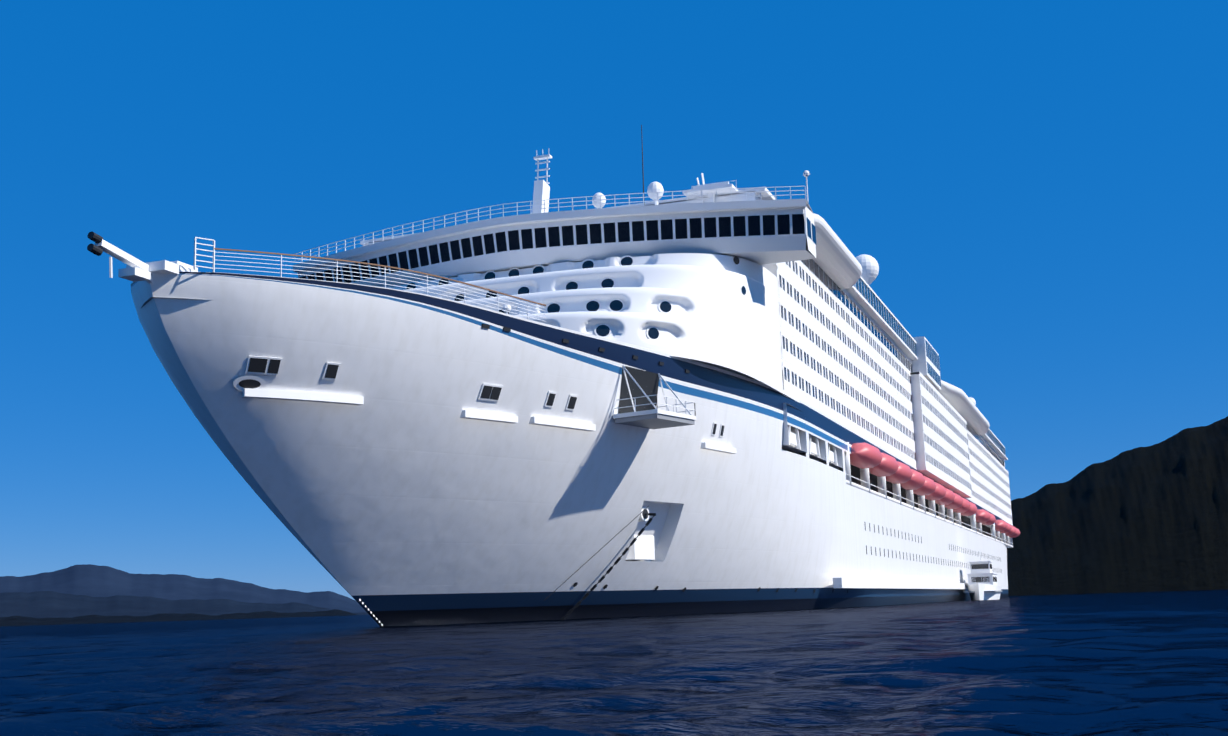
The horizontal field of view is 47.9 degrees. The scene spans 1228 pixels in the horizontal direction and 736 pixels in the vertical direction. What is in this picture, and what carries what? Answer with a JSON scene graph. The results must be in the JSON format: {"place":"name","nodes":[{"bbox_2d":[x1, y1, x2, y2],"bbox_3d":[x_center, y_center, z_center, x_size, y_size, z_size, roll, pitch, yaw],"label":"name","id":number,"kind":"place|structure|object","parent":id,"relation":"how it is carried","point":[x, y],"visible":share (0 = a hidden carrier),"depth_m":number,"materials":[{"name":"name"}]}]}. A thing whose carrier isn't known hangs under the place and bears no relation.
{"place":"outdoors","nodes":[
{"label":"outdoors","id":0,"kind":"place"},
{"bbox_2d":[0,609,355,625],"bbox_3d":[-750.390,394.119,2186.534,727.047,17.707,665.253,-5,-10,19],"label":"land","id":1,"kind":"structure","parent":0,"point":[31,621],"depth_m":2177.68,"materials":[{"name":"grey stone"}]},
{"bbox_2d":[0,564,365,612],"bbox_3d":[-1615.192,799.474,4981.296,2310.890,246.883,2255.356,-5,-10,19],"label":"hills","id":2,"kind":"structure","parent":0,"point":[91,580],"depth_m":5039.73,"materials":[{"name":"grey stone"}]},
{"bbox_2d":[0,591,368,617],"bbox_3d":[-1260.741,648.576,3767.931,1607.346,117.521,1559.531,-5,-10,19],"label":"hills","id":3,"kind":"structure","parent":0,"point":[44,604],"depth_m":3721.00,"materials":[{"name":"grey stone"}]},
{"bbox_2d":[0,590,1227,735],"bbox_3d":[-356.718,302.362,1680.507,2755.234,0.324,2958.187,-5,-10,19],"label":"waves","id":4,"kind":"object","parent":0,"point":[1133,664],"visible":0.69,"depth_m":16.95,"materials":[{"name":"liquid"}]},
{"bbox_2d":[964,551,1001,599],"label":"tender","id":5,"kind":"object","parent":4,"relation":"on","point":[982,581],"visible":0.96,"depth_m":232.84,"materials":[{"name":"white metal"}]},
{"bbox_2d":[0,0,1227,600],"label":"sky","id":6,"kind":"structure","parent":0,"point":[1037,190],"materials":[{"name":"blue"}]},
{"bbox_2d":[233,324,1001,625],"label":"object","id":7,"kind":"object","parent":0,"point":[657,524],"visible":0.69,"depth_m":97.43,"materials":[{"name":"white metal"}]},
{"bbox_2d":[1007,416,1227,595],"bbox_3d":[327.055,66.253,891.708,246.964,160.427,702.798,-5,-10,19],"label":"hill","id":8,"kind":"structure","parent":0,"point":[1153,518],"depth_m":727.36,"materials":[{"name":"black stone"}]},
{"label":"water","id":9,"kind":"structure","parent":0,"visible":0},
{"bbox_2d":[131,271,1008,625],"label":"hull","id":10,"kind":"object","parent":9,"relation":"on","point":[405,495],"visible":0.81,"depth_m":89.67,"materials":[{"name":"white metal"}]},
{"bbox_2d":[141,297,202,307],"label":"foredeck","id":11,"kind":"object","parent":10,"relation":"on","point":[147,301],"depth_m":71.23,"materials":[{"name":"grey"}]},
{"bbox_2d":[87,231,545,321],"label":"foredeck fittings","id":12,"kind":"object","parent":10,"relation":"on","point":[135,270],"visible":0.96,"depth_m":71.82,"materials":[{"name":"white painted metal"},{"name":"wood"}]},
{"bbox_2d":[242,388,736,453],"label":"hull ledges","id":13,"kind":"object","parent":10,"relation":"on","point":[341,399],"visible":0.92,"depth_m":83.69,"materials":[{"name":"white metal"}]},
{"bbox_2d":[386,253,783,393],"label":"ship superstructure","id":14,"kind":"object","parent":10,"relation":"on","point":[716,315],"visible":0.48,"depth_m":107.49,"materials":[{"name":"white metal"}]},
{"bbox_2d":[405,255,745,339],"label":"front windows","id":15,"kind":"structure","parent":14,"relation":"attached to","point":[618,305],"depth_m":107.66,"materials":[{"name":"black glass"}]},
{"bbox_2d":[360,186,1007,467],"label":"upper deck structure","id":16,"kind":"object","parent":10,"relation":"on","point":[841,272],"visible":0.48,"depth_m":171.60,"materials":[{"name":"white metal"}]},
{"bbox_2d":[292,186,815,286],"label":"bridge","id":17,"kind":"structure","parent":16,"relation":"attached to","point":[761,232],"depth_m":113.25,"materials":[{"name":"white metal"}]},
{"bbox_2d":[532,125,809,213],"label":"antennas","id":18,"kind":"object","parent":17,"relation":"on","point":[541,189],"visible":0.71,"depth_m":120.55,"materials":[{"name":"white metal"}]},
{"bbox_2d":[761,260,1012,525],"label":"balconies","id":19,"kind":"structure","parent":16,"relation":"on","point":[843,365],"depth_m":163.97,"materials":[{"name":"white metal"}]},
{"bbox_2d":[782,403,1012,547],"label":"window openings","id":20,"kind":"object","parent":10,"relation":"attached to","point":[794,440],"visible":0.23,"depth_m":135.81,"materials":[{"name":"white metal"}]},
{"bbox_2d":[844,442,1019,547],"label":"lifeboats","id":21,"kind":"object","parent":10,"relation":"in","point":[866,458],"visible":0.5,"depth_m":188.63,"materials":[{"name":"red plastic"}]}
]}

